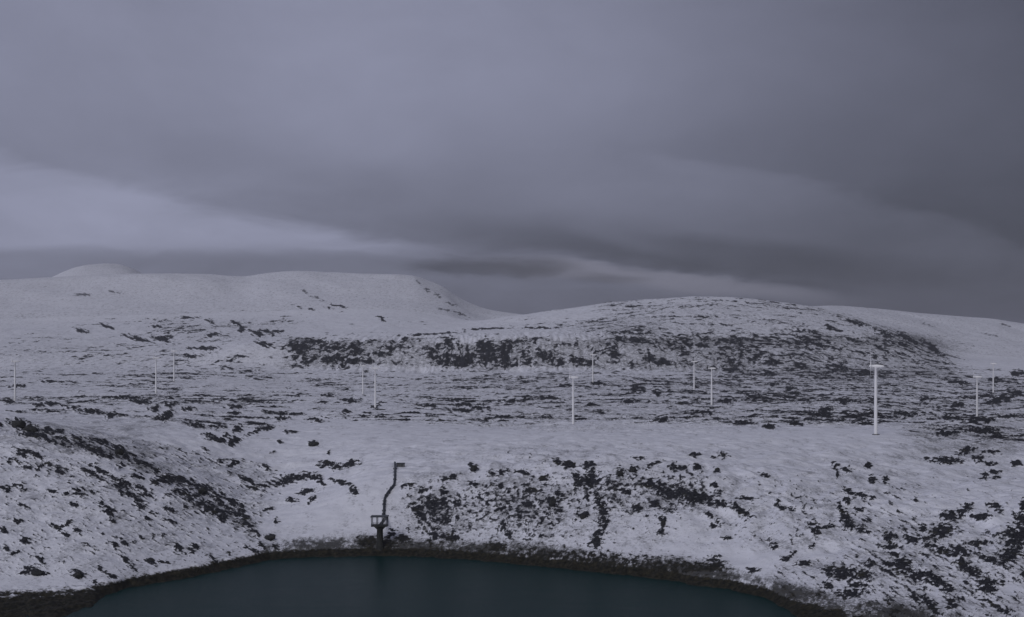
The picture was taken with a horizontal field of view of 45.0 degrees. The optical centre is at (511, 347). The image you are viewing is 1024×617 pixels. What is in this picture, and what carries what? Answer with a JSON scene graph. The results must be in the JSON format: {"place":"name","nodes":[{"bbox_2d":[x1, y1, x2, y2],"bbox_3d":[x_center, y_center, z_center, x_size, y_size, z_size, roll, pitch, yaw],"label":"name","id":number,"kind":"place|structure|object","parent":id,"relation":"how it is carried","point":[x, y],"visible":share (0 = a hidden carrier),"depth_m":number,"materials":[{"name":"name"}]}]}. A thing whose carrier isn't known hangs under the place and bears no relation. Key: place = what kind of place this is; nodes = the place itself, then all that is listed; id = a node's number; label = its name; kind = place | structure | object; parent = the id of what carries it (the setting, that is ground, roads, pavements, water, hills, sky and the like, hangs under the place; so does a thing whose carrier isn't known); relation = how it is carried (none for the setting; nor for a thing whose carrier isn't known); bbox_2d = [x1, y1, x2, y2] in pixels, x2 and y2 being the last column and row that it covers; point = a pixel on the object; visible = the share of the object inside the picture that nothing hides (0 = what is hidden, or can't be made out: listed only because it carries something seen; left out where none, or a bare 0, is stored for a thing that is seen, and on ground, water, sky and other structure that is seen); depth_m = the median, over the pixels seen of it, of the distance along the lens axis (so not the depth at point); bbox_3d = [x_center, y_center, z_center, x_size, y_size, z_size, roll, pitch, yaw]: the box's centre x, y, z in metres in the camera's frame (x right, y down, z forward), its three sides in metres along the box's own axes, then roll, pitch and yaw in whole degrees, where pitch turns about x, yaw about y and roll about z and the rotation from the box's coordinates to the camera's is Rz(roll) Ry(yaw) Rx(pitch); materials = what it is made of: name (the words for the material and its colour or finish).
{"place":"outdoors","nodes":[
{"label":"outdoors","id":0,"kind":"place"},
{"bbox_2d":[26,556,796,616],"bbox_3d":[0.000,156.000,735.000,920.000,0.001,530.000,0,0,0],"label":"lake water","id":1,"kind":"structure","parent":0,"point":[381,586],"depth_m":781.63,"materials":[{"name":"liquid"}]},
{"bbox_2d":[370,515,388,550],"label":"intake tower","id":2,"kind":"structure","parent":1,"relation":"in","point":[380,526],"depth_m":933.39,"materials":[{"name":"concrete"}]},
{"bbox_2d":[0,263,1023,616],"bbox_3d":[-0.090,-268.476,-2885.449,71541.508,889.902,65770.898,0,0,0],"label":"ground","id":3,"kind":"structure","parent":0,"point":[778,473],"depth_m":1389.37,"materials":[{"name":"white snow"}]},
{"bbox_2d":[11,361,19,400],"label":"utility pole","id":4,"kind":"object","parent":3,"relation":"on","point":[15,379],"visible":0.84,"depth_m":2407.91,"materials":[{"name":"grey metal"}]},
{"bbox_2d":[12,420,25,427],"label":"boulder","id":5,"kind":"object","parent":3,"relation":"on","point":[20,423],"visible":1,"depth_m":1126.98,"materials":[{"name":"grey stone"}]},
{"bbox_2d":[23,425,37,431],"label":"boulder","id":6,"kind":"object","parent":3,"relation":"on","point":[29,428],"visible":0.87,"depth_m":1116.62,"materials":[{"name":"grey stone"}]},
{"bbox_2d":[31,569,42,575],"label":"boulder","id":7,"kind":"object","parent":3,"relation":"on","point":[36,572],"visible":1,"depth_m":796.44,"materials":[{"name":"grey stone"}]},
{"bbox_2d":[73,572,81,577],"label":"boulder","id":8,"kind":"object","parent":3,"relation":"on","point":[77,574],"visible":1,"depth_m":795.62,"materials":[{"name":"grey stone"}]},
{"bbox_2d":[115,448,123,454],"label":"boulder","id":9,"kind":"object","parent":3,"relation":"on","point":[120,451],"visible":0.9,"depth_m":1096.49,"materials":[{"name":"grey stone"}]},
{"bbox_2d":[153,352,159,392],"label":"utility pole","id":10,"kind":"object","parent":3,"relation":"on","point":[155,358],"visible":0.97,"depth_m":2910.65,"materials":[{"name":"grey metal"}]},
{"bbox_2d":[171,350,177,380],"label":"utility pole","id":11,"kind":"object","parent":3,"relation":"on","point":[173,365],"visible":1,"depth_m":3528.02,"materials":[{"name":"grey metal"}]},
{"bbox_2d":[198,487,207,494],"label":"boulder","id":12,"kind":"object","parent":3,"relation":"on","point":[202,490],"visible":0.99,"depth_m":1039.55,"materials":[{"name":"grey stone"}]},
{"bbox_2d":[264,535,274,539],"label":"boulder","id":13,"kind":"object","parent":3,"relation":"on","point":[267,537],"visible":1,"depth_m":944.54,"materials":[{"name":"grey stone"}]},
{"bbox_2d":[308,442,318,445],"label":"boulder","id":14,"kind":"object","parent":3,"relation":"on","point":[313,443],"visible":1,"depth_m":1397.83,"materials":[{"name":"grey stone"}]},
{"bbox_2d":[360,365,365,393],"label":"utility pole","id":15,"kind":"object","parent":3,"relation":"on","point":[362,380],"visible":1,"depth_m":3121.58,"materials":[{"name":"grey metal"}]},
{"bbox_2d":[372,358,379,408],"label":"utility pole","id":16,"kind":"object","parent":3,"relation":"on","point":[375,368],"visible":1,"depth_m":2370.78,"materials":[{"name":"grey metal"}]},
{"bbox_2d":[382,462,396,514],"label":"water pipe","id":17,"kind":"object","parent":3,"relation":"on","point":[388,491],"visible":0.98,"depth_m":1023.99,"materials":[{"name":"metal"}]},
{"bbox_2d":[396,463,404,466],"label":"valve house","id":18,"kind":"structure","parent":3,"relation":"on","point":[400,464],"depth_m":1122.50,"materials":[{"name":"concrete"}]},
{"bbox_2d":[470,465,476,471],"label":"boulder","id":19,"kind":"object","parent":3,"relation":"on","point":[473,468],"visible":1,"depth_m":1062.06,"materials":[{"name":"grey stone"}]},
{"bbox_2d":[549,499,555,506],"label":"boulder","id":20,"kind":"object","parent":3,"relation":"on","point":[552,503],"visible":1,"depth_m":969.09,"materials":[{"name":"grey stone"}]},
{"bbox_2d":[569,375,578,423],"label":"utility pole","id":21,"kind":"object","parent":3,"relation":"on","point":[572,377],"visible":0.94,"depth_m":1823.38,"materials":[{"name":"grey metal"}]},
{"bbox_2d":[590,354,595,382],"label":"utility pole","id":22,"kind":"object","parent":3,"relation":"on","point":[592,367],"visible":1,"depth_m":3527.76,"materials":[{"name":"grey metal"}]},
{"bbox_2d":[617,470,622,475],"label":"boulder","id":23,"kind":"object","parent":3,"relation":"on","point":[620,473],"visible":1,"depth_m":1009.46,"materials":[{"name":"grey stone"}]},
{"bbox_2d":[629,467,636,472],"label":"boulder","id":24,"kind":"object","parent":3,"relation":"on","point":[632,469],"visible":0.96,"depth_m":1035.46,"materials":[{"name":"grey stone"}]},
{"bbox_2d":[691,361,696,389],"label":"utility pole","id":25,"kind":"object","parent":3,"relation":"on","point":[694,375],"visible":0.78,"depth_m":3206.45,"materials":[{"name":"grey metal"}]},
{"bbox_2d":[708,367,715,404],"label":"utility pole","id":26,"kind":"object","parent":3,"relation":"on","point":[711,385],"visible":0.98,"depth_m":2460.16,"materials":[{"name":"grey metal"}]},
{"bbox_2d":[869,358,883,434],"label":"wind turbine","id":27,"kind":"object","parent":3,"relation":"on","point":[875,399],"visible":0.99,"depth_m":1463.25,"materials":[{"name":"paint"}]},
{"bbox_2d":[973,376,981,416],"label":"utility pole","id":28,"kind":"object","parent":3,"relation":"on","point":[976,377],"visible":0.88,"depth_m":2176.90,"materials":[{"name":"grey metal"}]},
{"bbox_2d":[990,363,996,393],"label":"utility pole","id":29,"kind":"object","parent":3,"relation":"on","point":[993,378],"visible":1,"depth_m":3424.80,"materials":[{"name":"grey metal"}]},
{"bbox_2d":[0,0,1023,322],"label":"sky","id":30,"kind":"structure","parent":0,"point":[509,156],"materials":[{"name":"grey"}]}
]}

